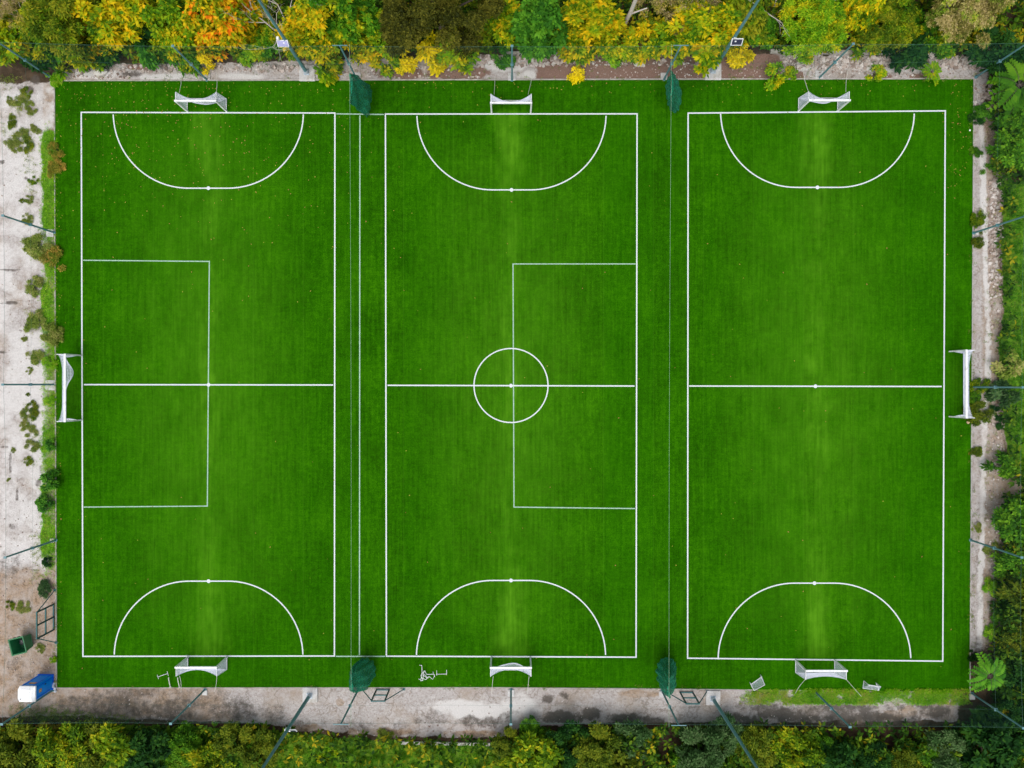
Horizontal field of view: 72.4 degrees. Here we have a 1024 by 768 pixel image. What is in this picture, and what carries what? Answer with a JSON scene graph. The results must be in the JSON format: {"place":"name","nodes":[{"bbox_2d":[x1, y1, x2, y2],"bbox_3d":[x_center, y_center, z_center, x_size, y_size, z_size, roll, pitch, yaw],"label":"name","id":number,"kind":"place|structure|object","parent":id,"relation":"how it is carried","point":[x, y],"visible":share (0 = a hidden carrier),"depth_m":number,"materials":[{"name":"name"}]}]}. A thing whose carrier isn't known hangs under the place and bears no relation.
{"place":"outdoors","nodes":[
{"label":"outdoors","id":0,"kind":"place"},
{"bbox_2d":[0,679,959,737],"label":"concrete path","id":1,"kind":"structure","parent":0,"point":[421,728],"depth_m":56.02,"materials":[{"name":"concrete"}]},
{"bbox_2d":[18,674,53,701],"bbox_3d":[-37.256,23.800,54.740,1.360,2.520,1.220,1,90,0],"label":"portable toilet","id":2,"kind":"object","parent":1,"relation":"on","point":[42,686],"visible":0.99,"depth_m":54.27,"materials":[{"name":"blue plastic"}]},
{"bbox_2d":[57,687,499,687],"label":"turf kerb","id":3,"kind":"structure","parent":1,"relation":"on","point":[273,687],"depth_m":55.95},
{"bbox_2d":[261,687,317,767],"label":"light mast","id":4,"kind":"object","parent":1,"relation":"on","point":[308,694],"visible":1,"depth_m":53.34,"materials":[{"name":"metal"}]},
{"bbox_2d":[0,92,989,737],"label":"gravel","id":5,"kind":"structure","parent":1,"relation":"on","point":[336,690],"depth_m":55.98,"materials":[{"name":"gravel"}]},
{"bbox_2d":[0,688,1023,728],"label":"netting fence","id":6,"kind":"object","parent":1,"relation":"on","point":[511,693],"visible":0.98,"depth_m":53.12,"materials":[{"name":"metal"}]},
{"bbox_2d":[706,690,757,767],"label":"light mast","id":7,"kind":"object","parent":1,"relation":"on","point":[709,695],"visible":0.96,"depth_m":53.92,"materials":[{"name":"metal"}]},
{"bbox_2d":[0,0,1023,767],"bbox_3d":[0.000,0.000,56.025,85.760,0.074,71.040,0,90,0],"label":"ground","id":8,"kind":"structure","parent":0,"point":[16,68],"depth_m":56.02,"materials":[{"name":"plant"}]},
{"bbox_2d":[0,81,53,678],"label":"concrete yard","id":9,"kind":"structure","parent":8,"relation":"on","point":[13,416],"depth_m":56.02,"materials":[{"name":"concrete"}]},
{"bbox_2d":[20,232,52,260],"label":"bush","id":10,"kind":"object","parent":9,"relation":"on","point":[32,250],"visible":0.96,"depth_m":55.60,"materials":[{"name":"green plant"}]},
{"bbox_2d":[0,46,56,721],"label":"netting fence","id":11,"kind":"object","parent":8,"relation":"on","point":[51,383],"visible":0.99,"depth_m":52.99,"materials":[{"name":"metal"}]},
{"bbox_2d":[54,87,56,688],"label":"turf kerb","id":12,"kind":"structure","parent":8,"relation":"on","point":[55,422],"depth_m":55.95,"materials":[{"name":"concrete"}]},
{"bbox_2d":[18,0,102,67],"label":"tree","id":13,"kind":"object","parent":8,"relation":"on","point":[44,21],"visible":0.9,"depth_m":51.57,"materials":[{"name":"green plant"}]},
{"bbox_2d":[68,717,108,767],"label":"tall bush","id":14,"kind":"object","parent":8,"relation":"on","point":[92,726],"visible":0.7,"depth_m":54.35,"materials":[{"name":"green plant"}]},
{"bbox_2d":[69,0,156,56],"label":"tree","id":15,"kind":"object","parent":8,"relation":"on","point":[113,18],"visible":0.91,"depth_m":52.13,"materials":[{"name":"yellow plant"}]},
{"bbox_2d":[89,720,136,766],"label":"tall bush","id":16,"kind":"object","parent":8,"relation":"on","point":[110,743],"visible":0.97,"depth_m":53.64,"materials":[{"name":"green plant"}]},
{"bbox_2d":[123,728,174,767],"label":"tall bush","id":17,"kind":"object","parent":8,"relation":"on","point":[155,750],"visible":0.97,"depth_m":53.67,"materials":[{"name":"green plant"}]},
{"bbox_2d":[133,39,178,70],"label":"bush","id":18,"kind":"object","parent":8,"relation":"on","point":[144,53],"visible":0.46,"depth_m":54.57,"materials":[{"name":"green plant"}]},
{"bbox_2d":[139,0,215,52],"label":"tree","id":19,"kind":"object","parent":8,"relation":"on","point":[175,32],"visible":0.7,"depth_m":52.48,"materials":[{"name":"green plant"}]},
{"bbox_2d":[165,720,202,766],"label":"tall bush","id":20,"kind":"object","parent":8,"relation":"on","point":[190,738],"visible":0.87,"depth_m":54.23,"materials":[{"name":"green plant"}]},
{"bbox_2d":[212,719,252,758],"bbox_3d":[-21.983,28.020,54.920,2.969,2.299,3.543,14,90,0],"label":"tall bush","id":21,"kind":"object","parent":8,"relation":"on","point":[227,734],"visible":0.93,"depth_m":54.34,"materials":[{"name":"green plant"}]},
{"bbox_2d":[239,724,280,767],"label":"tall bush","id":22,"kind":"object","parent":8,"relation":"on","point":[249,756],"visible":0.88,"depth_m":54.34,"materials":[{"name":"green plant"}]},
{"bbox_2d":[252,21,282,62],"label":"tall bush","id":23,"kind":"object","parent":8,"relation":"on","point":[263,40],"visible":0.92,"depth_m":54.33,"materials":[{"name":"green plant"}]},
{"bbox_2d":[274,0,348,69],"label":"tree","id":24,"kind":"object","parent":8,"relation":"on","point":[302,23],"visible":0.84,"depth_m":52.20,"materials":[{"name":"yellow plant"}]},
{"bbox_2d":[306,37,344,87],"bbox_3d":[-14.950,-25.795,55.029,2.760,2.555,4.310,-32,90,0],"label":"bush","id":25,"kind":"object","parent":8,"relation":"on","point":[331,76],"visible":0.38,"depth_m":55.16,"materials":[{"name":"green plant"}]},
{"bbox_2d":[303,0,383,44],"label":"tree","id":26,"kind":"object","parent":8,"relation":"on","point":[350,20],"visible":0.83,"depth_m":52.41,"materials":[{"name":"green plant"}]},
{"bbox_2d":[415,30,448,77],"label":"bush","id":27,"kind":"object","parent":8,"relation":"on","point":[426,51],"visible":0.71,"depth_m":54.74,"materials":[{"name":"yellow plant"}]},
{"bbox_2d":[435,29,489,75],"bbox_3d":[-3.986,-26.007,55.087,4.558,2.781,3.111,1,90,0],"label":"bush","id":28,"kind":"object","parent":8,"relation":"on","point":[460,67],"visible":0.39,"depth_m":54.86,"materials":[{"name":"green plant"}]},
{"bbox_2d":[484,0,520,49],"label":"tall bush","id":29,"kind":"object","parent":8,"relation":"on","point":[502,24],"visible":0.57,"depth_m":53.90,"materials":[{"name":"yellow plant"}]},
{"bbox_2d":[1,59,1004,724],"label":"yard weeds","id":30,"kind":"object","parent":8,"relation":"on","point":[57,715],"visible":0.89,"depth_m":55.94,"materials":[{"name":"green plant"}]},
{"bbox_2d":[490,725,518,758],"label":"tall bush","id":31,"kind":"object","parent":8,"relation":"on","point":[498,740],"visible":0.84,"depth_m":54.52,"materials":[{"name":"green plant"}]},
{"bbox_2d":[38,79,972,706],"bbox_3d":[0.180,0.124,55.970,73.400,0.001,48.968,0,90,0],"label":"artificial turf","id":32,"kind":"structure","parent":8,"relation":"on","point":[851,303],"depth_m":55.97,"materials":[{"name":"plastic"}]},
{"bbox_2d":[56,354,81,421],"bbox_3d":[-34.978,0.300,54.895,1.398,2.150,5.260,0,90,0],"label":"football goal","id":33,"kind":"object","parent":32,"relation":"on","point":[64,386],"visible":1,"depth_m":53.96,"materials":[{"name":"white metal"}]},
{"bbox_2d":[174,72,226,111],"bbox_3d":[-24.380,-23.058,54.911,3.235,2.118,2.652,0,90,0],"label":"football goal","id":34,"kind":"object","parent":32,"relation":"on","point":[196,100],"visible":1,"depth_m":54.47,"materials":[{"name":"white metal"}]},
{"bbox_2d":[81,112,335,656],"bbox_3d":[-24.300,0.028,55.962,20.385,0.004,43.601,0,90,0],"label":"pitch marking","id":35,"kind":"object","parent":32,"relation":"on","point":[209,384],"visible":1,"depth_m":55.96,"materials":[{"name":"paint"}]},
{"bbox_2d":[83,113,635,656],"bbox_3d":[-12.200,0.088,55.966,44.160,0.002,43.466,0,90,0],"label":"cross pitch marking","id":36,"kind":"object","parent":32,"relation":"on","point":[359,373],"visible":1,"depth_m":55.97,"materials":[{"name":"paint"}]},
{"bbox_2d":[385,113,637,657],"bbox_3d":[-0.060,0.120,55.962,20.225,0.005,43.545,0,90,0],"label":"pitch marking","id":37,"kind":"object","parent":32,"relation":"on","point":[511,385],"visible":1,"depth_m":55.96,"materials":[{"name":"paint"}]},
{"bbox_2d":[58,82,966,668],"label":"fallen leaves","id":38,"kind":"object","parent":32,"relation":"on","point":[332,246],"visible":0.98,"depth_m":55.95,"materials":[{"name":"yellow plant"}]},
{"bbox_2d":[687,110,945,661],"bbox_3d":[24.340,0.160,55.962,20.705,0.004,44.106,0,90,0],"label":"pitch marking","id":39,"kind":"object","parent":32,"relation":"on","point":[814,386],"visible":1,"depth_m":55.96,"materials":[{"name":"paint"}]},
{"bbox_2d":[795,659,861,696],"bbox_3d":[25.300,23.526,54.917,5.394,2.131,3.026,0,90,0],"label":"football goal","id":40,"kind":"object","parent":32,"relation":"on","point":[826,672],"visible":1,"depth_m":54.20,"materials":[{"name":"white metal"}]},
{"bbox_2d":[949,350,974,417],"bbox_3d":[35.493,0.000,54.895,1.227,2.150,5.300,0,90,0],"label":"football goal","id":41,"kind":"object","parent":32,"relation":"on","point":[966,360],"visible":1,"depth_m":53.99,"materials":[{"name":"white metal"}]},
{"bbox_2d":[0,0,1023,767],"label":"undergrowth","id":42,"kind":"object","parent":8,"relation":"on","point":[362,744],"visible":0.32,"depth_m":54.94,"materials":[{"name":"green plant"}]},
{"bbox_2d":[55,54,988,85],"bbox_3d":[0.704,-25.216,56.022,75.136,0.067,2.688,0,90,0],"label":"rubble strip","id":43,"kind":"object","parent":8,"relation":"on","point":[543,73],"visible":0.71,"depth_m":56.02,"materials":[{"name":"gravel"}]},
{"bbox_2d":[258,0,314,80],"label":"light mast","id":44,"kind":"object","parent":43,"relation":"on","point":[307,71],"visible":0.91,"depth_m":52.31,"materials":[{"name":"metal"}]},
{"bbox_2d":[368,38,399,78],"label":"bush","id":45,"kind":"object","parent":43,"relation":"on","point":[387,68],"visible":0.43,"depth_m":54.75,"materials":[{"name":"green plant"}]},
{"bbox_2d":[0,42,1023,81],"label":"netting fence","id":46,"kind":"object","parent":43,"relation":"on","point":[664,76],"visible":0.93,"depth_m":53.01,"materials":[{"name":"metal"}]},
{"bbox_2d":[349,44,350,259],"bbox_3d":[-11.715,0.109,50.825,0.019,0.269,49.469,0,90,0],"label":"net cable","id":47,"kind":"object","parent":46,"relation":"attached to","point":[350,202],"visible":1,"depth_m":50.87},
{"bbox_2d":[349,73,371,116],"bbox_3d":[-11.633,-22.162,53.400,1.186,5.000,3.500,0,90,0],"label":"divider net","id":48,"kind":"object","parent":47,"relation":"hanging from","point":[360,88],"visible":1,"depth_m":52.80,"materials":[{"name":"fabric"}]},
{"bbox_2d":[349,657,375,692],"bbox_3d":[-11.622,22.567,53.400,1.548,5.000,2.946,0,90,0],"label":"divider net","id":49,"kind":"object","parent":47,"relation":"hanging from","point":[359,679],"visible":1,"depth_m":52.88,"materials":[{"name":"fabric"}]},
{"bbox_2d":[669,44,671,419],"bbox_3d":[11.462,0.109,50.825,0.019,0.269,49.469,0,90,0],"label":"net cable","id":50,"kind":"object","parent":46,"relation":"attached to","point":[670,209],"visible":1,"depth_m":50.94,"materials":[{"name":"metal"}]},
{"bbox_2d":[655,657,676,698],"bbox_3d":[12.116,22.429,53.400,1.980,5.000,2.558,0,90,0],"label":"divider net","id":51,"kind":"object","parent":50,"relation":"hanging from","point":[666,679],"visible":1,"depth_m":52.70,"materials":[{"name":"fabric"}]},
{"bbox_2d":[665,70,681,112],"bbox_3d":[12.497,-22.191,53.400,2.033,5.000,2.920,0,90,0],"label":"divider net","id":52,"kind":"object","parent":50,"relation":"hanging from","point":[673,89],"visible":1,"depth_m":52.26,"materials":[{"name":"fabric"}]},
{"bbox_2d":[64,78,972,80],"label":"turf kerb","id":53,"kind":"structure","parent":43,"relation":"on","point":[497,79],"depth_m":55.95,"materials":[{"name":"concrete"}]},
{"bbox_2d":[70,54,985,78],"bbox_3d":[1.313,-25.384,55.962,73.275,0.318,2.037,0,90,0],"label":"rubble","id":54,"kind":"object","parent":43,"relation":"on","point":[868,61],"visible":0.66,"depth_m":55.92,"materials":[{"name":"stone"}]},
{"bbox_2d":[705,0,759,79],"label":"light mast","id":55,"kind":"object","parent":43,"relation":"on","point":[734,40],"visible":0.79,"depth_m":50.85,"materials":[{"name":"metal"}]},
{"bbox_2d":[726,43,755,68],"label":"bush","id":56,"kind":"object","parent":43,"relation":"on","point":[738,56],"visible":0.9,"depth_m":55.13,"materials":[{"name":"yellow plant"}]},
{"bbox_2d":[764,61,785,90],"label":"bush","id":57,"kind":"object","parent":43,"relation":"on","point":[774,80],"visible":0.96,"depth_m":55.21,"materials":[{"name":"green plant"}]},
{"bbox_2d":[963,26,1023,74],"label":"tall bush","id":58,"kind":"object","parent":43,"relation":"on","point":[997,36],"visible":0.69,"depth_m":53.98,"materials":[{"name":"green plant"}]},
{"bbox_2d":[508,0,572,62],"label":"tree","id":59,"kind":"object","parent":8,"relation":"on","point":[535,24],"visible":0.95,"depth_m":52.36,"materials":[{"name":"green plant"}]},
{"bbox_2d":[549,0,627,62],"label":"tree","id":60,"kind":"object","parent":8,"relation":"on","point":[602,23],"visible":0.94,"depth_m":52.33,"materials":[{"name":"yellow plant"}]},
{"bbox_2d":[572,720,621,767],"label":"tall bush","id":61,"kind":"object","parent":8,"relation":"on","point":[589,754],"visible":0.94,"depth_m":53.88,"materials":[{"name":"green plant"}]},
{"bbox_2d":[612,719,652,760],"bbox_3d":[9.323,27.947,54.972,3.518,2.200,3.310,-3,90,0],"label":"tall bush","id":62,"kind":"object","parent":8,"relation":"on","point":[637,730],"visible":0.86,"depth_m":54.59,"materials":[{"name":"green plant"}]},
{"bbox_2d":[622,18,666,66],"bbox_3d":[10.502,-26.638,54.682,4.166,2.799,4.221,39,90,0],"label":"tall bush","id":63,"kind":"object","parent":8,"relation":"on","point":[632,37],"visible":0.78,"depth_m":54.25,"materials":[{"name":"yellow plant"}]},
{"bbox_2d":[653,1,742,77],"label":"tree","id":64,"kind":"object","parent":8,"relation":"on","point":[705,29],"visible":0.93,"depth_m":52.04,"materials":[{"name":"yellow plant"}]},
{"bbox_2d":[700,711,744,756],"bbox_3d":[16.416,27.637,54.908,3.798,2.338,3.066,-30,90,0],"label":"tall bush","id":65,"kind":"object","parent":8,"relation":"on","point":[722,732],"visible":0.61,"depth_m":54.49,"materials":[{"name":"green plant"}]},
{"bbox_2d":[720,0,770,46],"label":"tall bush","id":66,"kind":"object","parent":8,"relation":"on","point":[754,25],"visible":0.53,"depth_m":53.66,"materials":[{"name":"green plant"}]},
{"bbox_2d":[735,720,778,767],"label":"tall bush","id":67,"kind":"object","parent":8,"relation":"on","point":[756,748],"visible":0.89,"depth_m":54.03,"materials":[{"name":"green plant"}]},
{"bbox_2d":[746,15,778,50],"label":"tall bush","id":68,"kind":"object","parent":8,"relation":"on","point":[771,26],"visible":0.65,"depth_m":54.35,"materials":[{"name":"green plant"}]},
{"bbox_2d":[778,0,849,65],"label":"tree","id":69,"kind":"object","parent":8,"relation":"on","point":[820,19],"visible":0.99,"depth_m":52.36,"materials":[{"name":"green plant"}]},
{"bbox_2d":[816,737,863,767],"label":"tall bush","id":70,"kind":"object","parent":8,"relation":"on","point":[844,754],"visible":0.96,"depth_m":53.79,"materials":[{"name":"green plant"}]},
{"bbox_2d":[836,0,886,31],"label":"tree","id":71,"kind":"object","parent":8,"relation":"on","point":[855,10],"visible":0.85,"depth_m":53.10,"materials":[{"name":"yellow plant"}]},
{"bbox_2d":[852,738,895,767],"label":"tall bush","id":72,"kind":"object","parent":8,"relation":"on","point":[865,761],"visible":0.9,"depth_m":54.45,"materials":[{"name":"green plant"}]},
{"bbox_2d":[857,0,918,54],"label":"tree","id":73,"kind":"object","parent":8,"relation":"on","point":[897,21],"visible":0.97,"depth_m":53.17,"materials":[{"name":"green plant"}]},
{"bbox_2d":[885,742,923,767],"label":"tall bush","id":74,"kind":"object","parent":8,"relation":"on","point":[904,759],"visible":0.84,"depth_m":54.16,"materials":[{"name":"green plant"}]},
{"bbox_2d":[881,29,938,73],"bbox_3d":[31.449,-26.117,54.920,4.148,2.590,3.154,-14,90,0],"label":"bush","id":75,"kind":"object","parent":8,"relation":"on","point":[904,58],"visible":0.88,"depth_m":54.55,"materials":[{"name":"green plant"}]},
{"bbox_2d":[903,7,943,48],"bbox_3d":[32.120,-27.645,54.909,3.840,2.327,3.250,18,90,0],"label":"tall bush","id":76,"kind":"object","parent":8,"relation":"on","point":[919,17],"visible":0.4,"depth_m":54.18,"materials":[{"name":"green plant"}]},
{"bbox_2d":[924,729,975,767],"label":"tall bush","id":77,"kind":"object","parent":8,"relation":"on","point":[945,758],"visible":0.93,"depth_m":54.20,"materials":[{"name":"green plant"}]},
{"bbox_2d":[924,0,1016,48],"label":"tree","id":78,"kind":"object","parent":8,"relation":"on","point":[970,14],"visible":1,"depth_m":51.47,"materials":[{"name":"beige plant"}]},
{"bbox_2d":[961,400,997,426],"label":"bush","id":79,"kind":"object","parent":8,"relation":"on","point":[975,413],"visible":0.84,"depth_m":55.53,"materials":[{"name":"green plant"}]},
{"bbox_2d":[967,651,1005,691],"bbox_3d":[36.717,22.304,54.915,3.255,2.276,2.915,-27,90,0],"label":"sumac","id":80,"kind":"object","parent":8,"relation":"on","point":[983,671],"visible":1,"depth_m":54.00,"materials":[{"name":"green plant"}]},
{"bbox_2d":[979,449,1023,480],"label":"bush","id":81,"kind":"object","parent":8,"relation":"on","point":[1006,465],"visible":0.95,"depth_m":54.98,"materials":[{"name":"green plant"}]},
{"bbox_2d":[984,379,1021,409],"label":"bush","id":82,"kind":"object","parent":8,"relation":"on","point":[991,395],"visible":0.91,"depth_m":55.16,"materials":[{"name":"green plant"}]},
{"bbox_2d":[984,697,1023,734],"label":"tall bush","id":83,"kind":"object","parent":8,"relation":"on","point":[1016,716],"visible":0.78,"depth_m":54.27,"materials":[{"name":"green plant"}]},
{"bbox_2d":[985,58,1023,122],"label":"sumac","id":84,"kind":"object","parent":8,"relation":"on","point":[1006,95],"visible":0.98,"depth_m":53.29,"materials":[{"name":"green plant"}]},
{"bbox_2d":[985,127,1023,170],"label":"tall bush","id":85,"kind":"object","parent":8,"relation":"on","point":[1007,152],"visible":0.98,"depth_m":54.30,"materials":[{"name":"green plant"}]},
{"bbox_2d":[990,548,1023,577],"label":"tall bush","id":86,"kind":"object","parent":8,"relation":"on","point":[1003,566],"visible":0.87,"depth_m":54.54,"materials":[{"name":"green plant"}]},
{"bbox_2d":[990,348,1023,380],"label":"bush","id":87,"kind":"object","parent":8,"relation":"on","point":[1007,373],"visible":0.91,"depth_m":55.06,"materials":[{"name":"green plant"}]},
{"bbox_2d":[991,493,1023,546],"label":"tall bush","id":88,"kind":"object","parent":8,"relation":"on","point":[1004,524],"visible":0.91,"depth_m":54.09,"materials":[{"name":"green plant"}]},
{"bbox_2d":[991,574,1023,616],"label":"tall bush","id":89,"kind":"object","parent":8,"relation":"on","point":[1009,591],"visible":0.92,"depth_m":53.92,"materials":[{"name":"green plant"}]},
{"bbox_2d":[993,105,1023,138],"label":"tall bush","id":90,"kind":"object","parent":8,"relation":"on","point":[1017,120],"visible":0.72,"depth_m":54.06,"materials":[{"name":"green plant"}]},
{"bbox_2d":[999,616,1023,654],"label":"tall bush","id":91,"kind":"object","parent":8,"relation":"on","point":[1016,635],"visible":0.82,"depth_m":54.23,"materials":[{"name":"green plant"}]},
{"bbox_2d":[971,86,1004,653],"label":"side path","id":92,"kind":"structure","parent":0,"point":[982,286],"depth_m":56.02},
{"bbox_2d":[969,79,974,692],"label":"turf kerb","id":93,"kind":"structure","parent":92,"relation":"on","point":[971,392],"depth_m":55.95,"materials":[{"name":"concrete"}]},
{"bbox_2d":[973,83,1004,648],"bbox_3d":[38.495,-1.460,55.961,2.363,0.317,45.423,-1,90,0],"label":"rubble","id":94,"kind":"object","parent":92,"relation":"on","point":[993,182],"visible":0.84,"depth_m":55.93,"materials":[{"name":"stone"}]},
{"bbox_2d":[969,48,1023,726],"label":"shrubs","id":95,"kind":"object","parent":92,"relation":"on","point":[977,233],"visible":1,"depth_m":53.09,"materials":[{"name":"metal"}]},
{"label":"terrain","id":96,"kind":"structure","parent":0,"visible":0},
{"bbox_2d":[0,7,34,66],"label":"tall bush","id":97,"kind":"object","parent":96,"relation":"on","point":[7,34],"visible":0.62,"depth_m":53.38,"materials":[{"name":"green plant"}]},
{"bbox_2d":[0,714,38,767],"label":"tall bush","id":98,"kind":"object","parent":96,"relation":"on","point":[22,758],"visible":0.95,"depth_m":53.65,"materials":[{"name":"green plant"}]},
{"bbox_2d":[31,720,88,767],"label":"tall bush","id":99,"kind":"object","parent":96,"relation":"on","point":[47,743],"visible":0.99,"depth_m":53.94,"materials":[{"name":"green plant"}]},
{"bbox_2d":[176,740,236,767],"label":"tall bush","id":100,"kind":"object","parent":96,"relation":"on","point":[206,753],"visible":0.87,"depth_m":54.14,"materials":[{"name":"green plant"}]},
{"bbox_2d":[180,0,262,50],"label":"tree","id":101,"kind":"object","parent":96,"relation":"on","point":[217,17],"visible":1,"depth_m":51.83,"materials":[{"name":"orange plant"}]},
{"bbox_2d":[378,0,506,59],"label":"tree","id":102,"kind":"object","parent":96,"relation":"on","point":[399,17],"visible":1,"depth_m":50.04,"materials":[{"name":"brown plant"}]},
{"bbox_2d":[511,729,570,767],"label":"tall bush","id":103,"kind":"object","parent":96,"relation":"on","point":[528,743],"visible":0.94,"depth_m":53.65,"materials":[{"name":"green plant"}]},
{"bbox_2d":[542,719,591,767],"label":"tall bush","id":104,"kind":"object","parent":96,"relation":"on","point":[562,734],"visible":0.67,"depth_m":54.08,"materials":[{"name":"green plant"}]},
{"bbox_2d":[674,724,726,767],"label":"tall bush","id":105,"kind":"object","parent":96,"relation":"on","point":[711,757],"visible":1,"depth_m":53.68,"materials":[{"name":"green plant"}]},
{"bbox_2d":[768,725,827,767],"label":"tall bush","id":106,"kind":"object","parent":96,"relation":"on","point":[810,755],"visible":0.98,"depth_m":54.02,"materials":[{"name":"green plant"}]},
{"bbox_2d":[943,708,1023,767],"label":"tall bush","id":107,"kind":"object","parent":96,"relation":"on","point":[1001,743],"visible":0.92,"depth_m":53.21,"materials":[{"name":"green plant"}]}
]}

